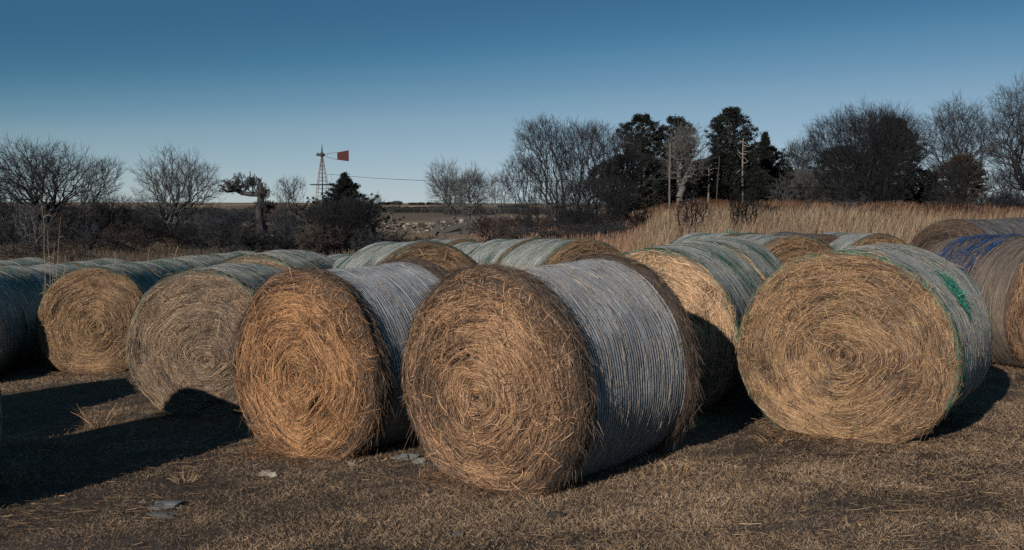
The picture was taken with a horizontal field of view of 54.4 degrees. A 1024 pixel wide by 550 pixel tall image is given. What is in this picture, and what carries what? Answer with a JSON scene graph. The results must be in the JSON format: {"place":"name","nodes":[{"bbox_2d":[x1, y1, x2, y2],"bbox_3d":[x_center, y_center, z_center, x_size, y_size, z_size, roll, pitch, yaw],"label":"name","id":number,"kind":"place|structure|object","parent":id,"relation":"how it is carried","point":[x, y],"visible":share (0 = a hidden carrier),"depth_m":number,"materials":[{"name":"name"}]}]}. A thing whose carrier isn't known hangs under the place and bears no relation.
{"place":"outdoors","nodes":[
{"label":"outdoors","id":0,"kind":"place"},
{"bbox_2d":[0,202,1023,549],"bbox_3d":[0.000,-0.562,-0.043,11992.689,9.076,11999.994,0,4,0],"label":"ground","id":1,"kind":"structure","parent":0,"point":[142,542],"depth_m":6.95,"materials":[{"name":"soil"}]},
{"bbox_2d":[0,388,2,439],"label":"hay bale","id":2,"kind":"object","parent":1,"relation":"on","point":[1,421],"visible":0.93,"depth_m":6.97},
{"bbox_2d":[0,278,25,375],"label":"hay bale","id":3,"kind":"object","parent":1,"relation":"on","point":[12,323],"visible":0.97,"depth_m":14.32},
{"bbox_2d":[0,159,32,245],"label":"bare tree","id":4,"kind":"object","parent":1,"relation":"on","point":[4,200],"visible":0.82,"depth_m":55.91,"materials":[{"name":"brown plant"}]},
{"bbox_2d":[0,265,51,375],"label":"hay bale","id":5,"kind":"object","parent":1,"relation":"on","point":[24,282],"visible":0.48,"depth_m":15.23},
{"bbox_2d":[0,257,51,266],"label":"hay bale","id":6,"kind":"object","parent":1,"relation":"on","point":[29,261],"visible":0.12,"depth_m":19.49},
{"bbox_2d":[10,202,55,256],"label":"bare tree","id":7,"kind":"object","parent":1,"relation":"on","point":[34,236],"visible":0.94,"depth_m":47.89,"materials":[{"name":"brown plant"}]},
{"bbox_2d":[18,317,60,371],"bbox_3d":[-6.675,1.025,14.764,1.246,0.834,1.215,0,4,0],"label":"grass tangle","id":8,"kind":"object","parent":1,"relation":"on","point":[44,363],"depth_m":14.56,"materials":[{"name":"brown plant"}]},
{"bbox_2d":[35,210,65,371],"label":"weed stalks","id":9,"kind":"object","parent":1,"relation":"on","point":[50,285],"visible":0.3,"depth_m":14.63,"materials":[{"name":"brown plant"}]},
{"bbox_2d":[28,264,79,281],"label":"hay bale","id":10,"kind":"object","parent":1,"relation":"on","point":[49,270],"visible":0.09,"depth_m":16.78},
{"bbox_2d":[0,133,109,234],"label":"bare tree","id":11,"kind":"object","parent":1,"relation":"on","point":[35,197],"visible":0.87,"depth_m":61.20,"materials":[{"name":"brown plant"}]},
{"bbox_2d":[58,258,124,266],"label":"hay bale","id":12,"kind":"object","parent":1,"relation":"on","point":[100,262],"visible":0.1,"depth_m":18.37},
{"bbox_2d":[36,263,158,378],"bbox_3d":[-6.024,0.631,14.748,2.143,1.586,2.122,0,3,-6],"label":"hay bale","id":13,"kind":"object","parent":1,"relation":"on","point":[84,314],"visible":0.69,"depth_m":14.13},
{"bbox_2d":[70,152,127,244],"bbox_3d":[-24.791,-4.535,59.806,3.399,5.789,3.278,-2,4,-24],"label":"bare tree","id":14,"kind":"object","parent":1,"relation":"on","point":[104,179],"visible":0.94,"depth_m":59.59,"materials":[{"name":"brown plant"}]},
{"bbox_2d":[71,403,137,428],"bbox_3d":[-4.109,1.407,9.990,0.661,0.288,0.544,-1,4,-16],"label":"grass tuft","id":15,"kind":"object","parent":1,"relation":"on","point":[93,426],"visible":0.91,"depth_m":10.02,"materials":[{"name":"brown plant"}]},
{"bbox_2d":[87,193,135,234],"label":"bare tree","id":16,"kind":"object","parent":1,"relation":"on","point":[116,212],"visible":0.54,"depth_m":65.67,"materials":[{"name":"brown plant"}]},
{"bbox_2d":[119,258,193,279],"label":"hay bale","id":17,"kind":"object","parent":1,"relation":"on","point":[161,268],"visible":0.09,"depth_m":16.22},
{"bbox_2d":[0,208,313,260],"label":"undergrowth","id":18,"kind":"object","parent":1,"relation":"on","point":[181,235],"visible":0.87,"depth_m":48.73,"materials":[{"name":"brown plant"}]},
{"bbox_2d":[0,198,321,229],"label":"undergrowth","id":19,"kind":"object","parent":1,"relation":"on","point":[242,215],"visible":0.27,"depth_m":99.72,"materials":[{"name":"brown plant"}]},
{"bbox_2d":[147,511,178,518],"bbox_3d":[-2.313,1.605,6.632,0.265,0.051,0.117,1,4,8],"label":"rock","id":20,"kind":"object","parent":1,"relation":"on","point":[159,514],"visible":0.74,"depth_m":6.62,"materials":[{"name":"stone"}]},
{"bbox_2d":[147,500,184,509],"bbox_3d":[-2.364,1.593,6.891,0.276,0.065,0.217,0,4,0],"label":"rock","id":21,"kind":"object","parent":1,"relation":"on","point":[162,504],"visible":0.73,"depth_m":6.83,"materials":[{"name":"stone"}]},
{"bbox_2d":[122,140,227,240],"bbox_3d":[-20.848,-5.126,61.669,6.526,6.560,6.288,0,4,0],"label":"bare tree","id":22,"kind":"object","parent":1,"relation":"on","point":[165,204],"visible":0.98,"depth_m":61.36,"materials":[{"name":"brown plant"}]},
{"bbox_2d":[168,469,202,483],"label":"grass tuft","id":23,"kind":"object","parent":1,"relation":"on","point":[195,476],"visible":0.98,"depth_m":7.55,"materials":[{"name":"beige plant"}]},
{"bbox_2d":[168,255,225,268],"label":"hay bale","id":24,"kind":"object","parent":1,"relation":"on","point":[196,261],"visible":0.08,"depth_m":17.66},
{"bbox_2d":[125,263,281,424],"bbox_3d":[-3.226,0.665,10.911,1.905,1.614,2.258,0,4,6],"label":"hay bale","id":25,"kind":"object","parent":1,"relation":"on","point":[179,335],"visible":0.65,"depth_m":10.34},
{"bbox_2d":[202,251,255,259],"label":"hay bale","id":26,"kind":"object","parent":1,"relation":"on","point":[228,255],"visible":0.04,"depth_m":19.14},
{"bbox_2d":[216,172,277,244],"bbox_3d":[-14.590,-3.549,54.761,3.314,4.379,1.776,0,4,0],"label":"old tree","id":27,"kind":"object","parent":1,"relation":"on","point":[261,194],"visible":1,"depth_m":54.69,"materials":[{"name":"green plant"}]},
{"bbox_2d":[226,232,284,239],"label":"stone wall","id":28,"kind":"structure","parent":1,"relation":"on","point":[242,234],"depth_m":61.78,"materials":[{"name":"grey stone"}]},
{"bbox_2d":[258,470,272,475],"bbox_3d":[-1.884,1.523,7.626,0.123,0.055,0.070,-1,4,-15],"label":"rock","id":29,"kind":"object","parent":1,"relation":"on","point":[264,472],"visible":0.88,"depth_m":7.60,"materials":[{"name":"stone"}]},
{"bbox_2d":[268,471,278,477],"bbox_3d":[-1.816,1.522,7.579,0.088,0.058,0.070,-1,4,-10],"label":"rock","id":30,"kind":"object","parent":1,"relation":"on","point":[273,474],"visible":0.95,"depth_m":7.55,"materials":[{"name":"stone"}]},
{"bbox_2d":[217,249,334,269],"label":"hay bale","id":31,"kind":"object","parent":1,"relation":"on","point":[282,258],"visible":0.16,"depth_m":12.24},
{"bbox_2d":[1,201,559,216],"bbox_3d":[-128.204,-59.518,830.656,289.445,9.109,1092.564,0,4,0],"label":"distant woodland","id":32,"kind":"object","parent":1,"relation":"on","point":[424,209],"visible":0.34,"depth_m":403.25,"materials":[{"name":"brown plant"}]},
{"bbox_2d":[271,175,305,230],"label":"bare tree","id":33,"kind":"object","parent":1,"relation":"on","point":[288,193],"visible":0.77,"depth_m":69.72,"materials":[{"name":"brown plant"}]},
{"bbox_2d":[0,210,649,263],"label":"rough grass","id":34,"kind":"structure","parent":1,"relation":"on","point":[614,241],"depth_m":47.82,"materials":[{"name":"brown plant"}]},
{"bbox_2d":[310,148,348,200],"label":"windmill","id":35,"kind":"object","parent":1,"relation":"on","point":[343,155],"visible":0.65,"depth_m":109.33,"materials":[{"name":"metal"}]},
{"bbox_2d":[331,174,663,181],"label":"overhead wire","id":36,"kind":"object","parent":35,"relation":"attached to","point":[486,181],"visible":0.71,"depth_m":75.65,"materials":[{"name":"metal"}]},
{"bbox_2d":[218,250,449,472],"bbox_3d":[-1.409,0.623,8.521,2.183,1.753,2.159,3,6,35],"label":"hay bale","id":37,"kind":"object","parent":1,"relation":"on","point":[317,357],"visible":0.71,"depth_m":8.03},
{"bbox_2d":[327,254,349,268],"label":"hay bale","id":38,"kind":"object","parent":1,"relation":"on","point":[338,259],"visible":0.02,"depth_m":13.52},
{"bbox_2d":[304,194,381,253],"bbox_3d":[-7.148,-2.082,42.866,3.412,2.887,3.295,-4,6,-42],"label":"bare shrub","id":39,"kind":"object","parent":1,"relation":"on","point":[351,211],"visible":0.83,"depth_m":42.43,"materials":[{"name":"brown plant"}]},
{"bbox_2d":[285,171,404,236],"bbox_3d":[-7.905,-3.037,47.916,5.572,3.910,6.382,-1,4,-20],"label":"cedar tree","id":40,"kind":"object","parent":1,"relation":"on","point":[346,185],"visible":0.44,"depth_m":47.61,"materials":[{"name":"green plant"}]},
{"bbox_2d":[347,460,357,465],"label":"rock","id":41,"kind":"object","parent":1,"relation":"on","point":[354,462],"visible":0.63,"depth_m":7.72,"materials":[{"name":"stone"}]},
{"bbox_2d":[358,193,386,236],"bbox_3d":[-6.633,-2.549,46.908,1.750,2.961,1.679,0,4,0],"label":"bare shrub","id":42,"kind":"object","parent":1,"relation":"on","point":[374,203],"visible":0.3,"depth_m":46.70,"materials":[{"name":"brown plant"}]},
{"bbox_2d":[391,453,418,459],"bbox_3d":[-0.845,1.442,7.873,0.233,0.070,0.111,0,4,-4],"label":"rock","id":43,"kind":"object","parent":1,"relation":"on","point":[405,456],"visible":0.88,"depth_m":7.84,"materials":[{"name":"stone"}]},
{"bbox_2d":[335,240,478,272],"bbox_3d":[-1.127,0.432,12.064,2.184,1.731,2.041,-2,2,-28],"label":"hay bale","id":44,"kind":"object","parent":1,"relation":"on","point":[444,254],"visible":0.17,"depth_m":11.51},
{"bbox_2d":[413,457,429,463],"bbox_3d":[-0.707,1.444,7.721,0.128,0.060,0.080,0,4,6],"label":"rock","id":45,"kind":"object","parent":1,"relation":"on","point":[417,460],"visible":0.84,"depth_m":7.70,"materials":[{"name":"stone"}]},
{"bbox_2d":[383,219,476,234],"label":"stone wall","id":46,"kind":"structure","parent":1,"relation":"on","point":[443,223],"depth_m":69.70,"materials":[{"name":"grey stone"}]},
{"bbox_2d":[424,156,471,222],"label":"bare tree","id":47,"kind":"object","parent":1,"relation":"on","point":[449,203],"visible":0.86,"depth_m":89.15,"materials":[{"name":"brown plant"}]},
{"bbox_2d":[430,238,475,245],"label":"hay bale","id":48,"kind":"object","parent":1,"relation":"on","point":[452,242],"visible":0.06,"depth_m":17.64},
{"bbox_2d":[431,216,482,238],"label":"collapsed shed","id":49,"kind":"structure","parent":1,"relation":"on","point":[461,228],"depth_m":59.75,"materials":[{"name":"grey wood"}]},
{"bbox_2d":[452,531,463,536],"bbox_3d":[-0.318,1.532,5.873,0.073,0.030,0.048,-1,4,-13],"label":"rock","id":50,"kind":"object","parent":1,"relation":"on","point":[456,533],"visible":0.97,"depth_m":5.86,"materials":[{"name":"stone"}]},
{"bbox_2d":[454,242,485,254],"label":"hay bale","id":51,"kind":"object","parent":1,"relation":"on","point":[466,247],"visible":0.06,"depth_m":16.60},
{"bbox_2d":[450,160,492,218],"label":"bare tree","id":52,"kind":"object","parent":1,"relation":"on","point":[473,185],"visible":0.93,"depth_m":87.46,"materials":[{"name":"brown plant"}]},
{"bbox_2d":[477,169,517,222],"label":"bare tree","id":53,"kind":"object","parent":1,"relation":"on","point":[497,196],"visible":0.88,"depth_m":79.56,"materials":[{"name":"brown plant"}]},
{"bbox_2d":[467,238,537,264],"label":"hay bale","id":54,"kind":"object","parent":1,"relation":"on","point":[495,251],"visible":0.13,"depth_m":15.04},
{"bbox_2d":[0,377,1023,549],"bbox_3d":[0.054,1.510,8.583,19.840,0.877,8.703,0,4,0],"label":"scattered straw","id":55,"kind":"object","parent":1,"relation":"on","point":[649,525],"visible":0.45,"depth_m":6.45,"materials":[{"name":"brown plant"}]},
{"bbox_2d":[497,150,548,233],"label":"bare tree","id":56,"kind":"object","parent":1,"relation":"on","point":[535,199],"visible":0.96,"depth_m":44.70,"materials":[{"name":"brown plant"}]},
{"bbox_2d":[509,111,577,232],"bbox_3d":[1.682,-4.970,49.850,3.629,6.570,3.599,0,4,0],"label":"bare tree","id":57,"kind":"object","parent":1,"relation":"on","point":[541,145],"visible":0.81,"depth_m":49.46,"materials":[{"name":"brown plant"}]},
{"bbox_2d":[384,242,705,510],"bbox_3d":[0.221,0.642,7.204,2.215,1.696,2.163,4,7,41],"label":"hay bale","id":58,"kind":"object","parent":1,"relation":"on","point":[532,380],"visible":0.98,"depth_m":6.81},
{"bbox_2d":[544,511,565,518],"bbox_3d":[0.264,1.479,6.121,0.145,0.051,0.075,-1,4,-16],"label":"rock","id":59,"kind":"object","parent":1,"relation":"on","point":[554,514],"visible":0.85,"depth_m":6.10,"materials":[{"name":"stone"}]},
{"bbox_2d":[499,238,621,267],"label":"hay bale","id":60,"kind":"object","parent":1,"relation":"on","point":[541,251],"visible":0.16,"depth_m":13.38},
{"bbox_2d":[552,115,622,225],"bbox_3d":[3.754,-5.074,50.890,3.985,6.461,3.619,-3,5,-37],"label":"bare tree","id":61,"kind":"object","parent":1,"relation":"on","point":[591,134],"visible":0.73,"depth_m":50.28,"materials":[{"name":"brown plant"}]},
{"bbox_2d":[546,172,645,236],"bbox_3d":[3.612,-2.896,44.122,4.389,3.313,4.299,0,4,0],"label":"bare shrub","id":62,"kind":"object","parent":1,"relation":"on","point":[589,193],"visible":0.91,"depth_m":43.53,"materials":[{"name":"brown plant"}]},
{"bbox_2d":[594,127,649,221],"bbox_3d":[5.821,-5.122,53.737,3.125,6.014,2.992,0,4,0],"label":"cedar tree","id":63,"kind":"object","parent":1,"relation":"on","point":[630,147],"visible":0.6,"depth_m":53.49,"materials":[{"name":"brown plant"}]},
{"bbox_2d":[578,153,676,212],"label":"cedar tree","id":64,"kind":"object","parent":1,"relation":"on","point":[651,195],"visible":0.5,"depth_m":72.29,"materials":[{"name":"green plant"}]},
{"bbox_2d":[615,112,665,185],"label":"cedar tree","id":65,"kind":"object","parent":1,"relation":"on","point":[651,138],"visible":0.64,"depth_m":74.74,"materials":[{"name":"green plant"}]},
{"bbox_2d":[277,170,1023,254],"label":"undergrowth","id":66,"kind":"object","parent":1,"relation":"on","point":[322,244],"visible":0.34,"depth_m":43.61,"materials":[{"name":"brown plant"}]},
{"bbox_2d":[668,143,670,208],"bbox_3d":[8.206,-4.747,51.796,0.137,4.249,0.128,0,4,0],"label":"utility pole","id":67,"kind":"object","parent":1,"relation":"on","point":[669,191],"visible":0.85,"depth_m":51.75,"materials":[{"name":"brown wood"}]},
{"bbox_2d":[645,158,695,203],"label":"cedar tree","id":68,"kind":"object","parent":1,"relation":"on","point":[676,191],"visible":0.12,"depth_m":74.91,"materials":[{"name":"green plant"}]},
{"bbox_2d":[654,461,696,475],"bbox_3d":[1.162,1.356,6.998,0.279,0.089,0.248,-3,5,-32],"label":"straw sprig","id":69,"kind":"object","parent":1,"relation":"on","point":[678,468],"visible":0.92,"depth_m":7.02,"materials":[{"name":"beige plant"}]},
{"bbox_2d":[656,113,697,160],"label":"cedar tree","id":70,"kind":"object","parent":1,"relation":"on","point":[670,119],"visible":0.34,"depth_m":75.90,"materials":[{"name":"green plant"}]},
{"bbox_2d":[657,120,717,205],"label":"bare tree","id":71,"kind":"object","parent":1,"relation":"on","point":[686,154],"visible":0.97,"depth_m":67.42,"materials":[{"name":"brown plant"}]},
{"bbox_2d":[619,241,762,418],"bbox_3d":[1.597,0.485,9.614,2.015,1.589,2.152,2,5,27],"label":"hay bale","id":72,"kind":"object","parent":1,"relation":"on","point":[715,285],"visible":0.41,"depth_m":8.88},
{"bbox_2d":[674,192,712,235],"bbox_3d":[5.412,-1.476,29.967,1.181,2.086,1.243,0,4,0],"label":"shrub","id":73,"kind":"object","parent":1,"relation":"on","point":[692,215],"visible":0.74,"depth_m":29.84,"materials":[{"name":"brown plant"}]},
{"bbox_2d":[668,229,743,243],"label":"hay bale","id":74,"kind":"object","parent":1,"relation":"on","point":[694,236],"visible":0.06,"depth_m":14.42},
{"bbox_2d":[703,168,717,200],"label":"dead snag","id":75,"kind":"object","parent":1,"relation":"on","point":[708,175],"visible":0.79,"depth_m":69.68,"materials":[{"name":"grey wood"}]},
{"bbox_2d":[716,156,719,203],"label":"utility pole","id":76,"kind":"object","parent":1,"relation":"on","point":[717,179],"visible":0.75,"depth_m":65.69,"materials":[{"name":"brown wood"}]},
{"bbox_2d":[672,153,768,202],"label":"cedar tree","id":77,"kind":"object","parent":1,"relation":"on","point":[699,189],"visible":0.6,"depth_m":70.98,"materials":[{"name":"green plant"}]},
{"bbox_2d":[702,106,760,202],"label":"cedar tree","id":78,"kind":"object","parent":1,"relation":"on","point":[729,147],"visible":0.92,"depth_m":70.80,"materials":[{"name":"green plant"}]},
{"bbox_2d":[696,236,784,386],"bbox_3d":[2.292,0.374,11.080,2.015,1.589,2.152,2,4,24],"label":"hay bale","id":79,"kind":"object","parent":1,"relation":"on","point":[764,261],"visible":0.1,"depth_m":10.92},
{"bbox_2d":[737,138,750,201],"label":"dead snag","id":80,"kind":"object","parent":1,"relation":"on","point":[742,157],"visible":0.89,"depth_m":69.59,"materials":[{"name":"grey wood"}]},
{"bbox_2d":[726,185,764,232],"bbox_3d":[7.004,-1.616,29.977,1.193,2.185,1.130,0,4,0],"label":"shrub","id":81,"kind":"object","parent":1,"relation":"on","point":[737,212],"visible":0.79,"depth_m":29.85,"materials":[{"name":"brown plant"}]},
{"bbox_2d":[738,171,780,202],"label":"cedar tree","id":82,"kind":"object","parent":1,"relation":"on","point":[765,180],"visible":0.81,"depth_m":69.23,"materials":[{"name":"green plant"}]},
{"bbox_2d":[744,145,795,199],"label":"cedar tree","id":83,"kind":"object","parent":1,"relation":"on","point":[786,169],"visible":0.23,"depth_m":81.89,"materials":[{"name":"green plant"}]},
{"bbox_2d":[750,434,790,445],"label":"straw sprig","id":84,"kind":"object","parent":1,"relation":"on","point":[774,441],"visible":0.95,"depth_m":7.77,"materials":[{"name":"beige plant"}]},
{"bbox_2d":[752,131,789,190],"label":"cedar tree","id":85,"kind":"object","parent":1,"relation":"on","point":[766,160],"visible":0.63,"depth_m":79.11,"materials":[{"name":"green plant"}]},
{"bbox_2d":[766,173,801,206],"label":"bare tree","id":86,"kind":"object","parent":1,"relation":"on","point":[786,192],"visible":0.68,"depth_m":59.74,"materials":[{"name":"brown plant"}]},
{"bbox_2d":[735,233,834,264],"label":"hay bale","id":87,"kind":"object","parent":1,"relation":"on","point":[785,249],"visible":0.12,"depth_m":12.03},
{"bbox_2d":[780,127,826,169],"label":"bare tree","id":88,"kind":"object","parent":1,"relation":"on","point":[799,159],"visible":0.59,"depth_m":108.57,"materials":[{"name":"brown plant"}]},
{"bbox_2d":[772,231,838,244],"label":"hay bale","id":89,"kind":"object","parent":1,"relation":"on","point":[828,238],"visible":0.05,"depth_m":15.46},
{"bbox_2d":[791,167,837,205],"bbox_3d":[18.076,-4.878,59.890,2.774,3.230,2.991,-2,5,-30],"label":"bare shrub","id":90,"kind":"object","parent":1,"relation":"on","point":[810,180],"visible":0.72,"depth_m":59.66,"materials":[{"name":"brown plant"}]},
{"bbox_2d":[769,170,872,204],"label":"house","id":91,"kind":"structure","parent":1,"relation":"on","point":[797,175],"depth_m":92.79,"materials":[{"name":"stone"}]},
{"bbox_2d":[619,196,1023,251],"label":"tall dry grass","id":92,"kind":"structure","parent":1,"relation":"on","point":[908,225],"depth_m":35.56,"materials":[{"name":"beige plant"}]},
{"bbox_2d":[807,146,864,202],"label":"cedar tree","id":93,"kind":"object","parent":1,"relation":"on","point":[831,195],"visible":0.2,"depth_m":73.35,"materials":[{"name":"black plant"}]},
{"bbox_2d":[726,242,993,458],"bbox_3d":[2.902,0.532,8.148,2.174,1.562,2.169,3,5,34],"label":"hay bale","id":94,"kind":"object","parent":1,"relation":"on","point":[888,343],"visible":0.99,"depth_m":7.66},
{"bbox_2d":[823,231,907,249],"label":"hay bale","id":95,"kind":"object","parent":1,"relation":"on","point":[848,240],"visible":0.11,"depth_m":14.86},
{"bbox_2d":[801,100,943,205],"bbox_3d":[20.108,-6.369,57.127,8.068,6.978,8.646,0,4,0],"label":"bare tree","id":96,"kind":"object","parent":1,"relation":"on","point":[853,158],"visible":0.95,"depth_m":55.84,"materials":[{"name":"brown plant"}]},
{"bbox_2d":[816,94,931,203],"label":"bare tree","id":97,"kind":"object","parent":1,"relation":"on","point":[879,108],"visible":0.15,"depth_m":70.66,"materials":[{"name":"brown plant"}]},
{"bbox_2d":[859,117,926,201],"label":"cedar tree","id":98,"kind":"object","parent":1,"relation":"on","point":[911,193],"visible":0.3,"depth_m":68.99,"materials":[{"name":"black plant"}]},
{"bbox_2d":[898,168,946,205],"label":"cedar tree","id":99,"kind":"object","parent":1,"relation":"on","point":[918,195],"visible":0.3,"depth_m":73.95,"materials":[{"name":"black plant"}]},
{"bbox_2d":[918,155,977,205],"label":"bare tree","id":100,"kind":"object","parent":1,"relation":"on","point":[953,177],"visible":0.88,"depth_m":55.51,"materials":[{"name":"brown plant"}]},
{"bbox_2d":[915,89,1000,189],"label":"bare tree","id":101,"kind":"object","parent":1,"relation":"on","point":[939,119],"visible":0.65,"depth_m":67.09,"materials":[{"name":"brown plant"}]},
{"bbox_2d":[933,151,992,201],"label":"cedar tree","id":102,"kind":"object","parent":1,"relation":"on","point":[977,180],"visible":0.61,"depth_m":65.11,"materials":[{"name":"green plant"}]},
{"bbox_2d":[909,217,1023,249],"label":"hay bale","id":103,"kind":"object","parent":1,"relation":"on","point":[930,237],"visible":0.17,"depth_m":13.31},
{"bbox_2d":[929,231,1023,372],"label":"hay bale","id":104,"kind":"object","parent":1,"relation":"on","point":[992,266],"visible":0.47,"depth_m":10.93},
{"bbox_2d":[966,74,1023,208],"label":"bare tree","id":105,"kind":"object","parent":1,"relation":"on","point":[1015,164],"visible":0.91,"depth_m":56.62,"materials":[{"name":"brown plant"}]},
{"bbox_2d":[982,165,1023,211],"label":"bare tree","id":106,"kind":"object","parent":1,"relation":"on","point":[996,178],"visible":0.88,"depth_m":54.73,"materials":[{"name":"grey plant"}]},
{"bbox_2d":[0,0,1023,202],"label":"sky","id":107,"kind":"structure","parent":0,"point":[259,87],"materials":[{"name":"blue"}]}
]}

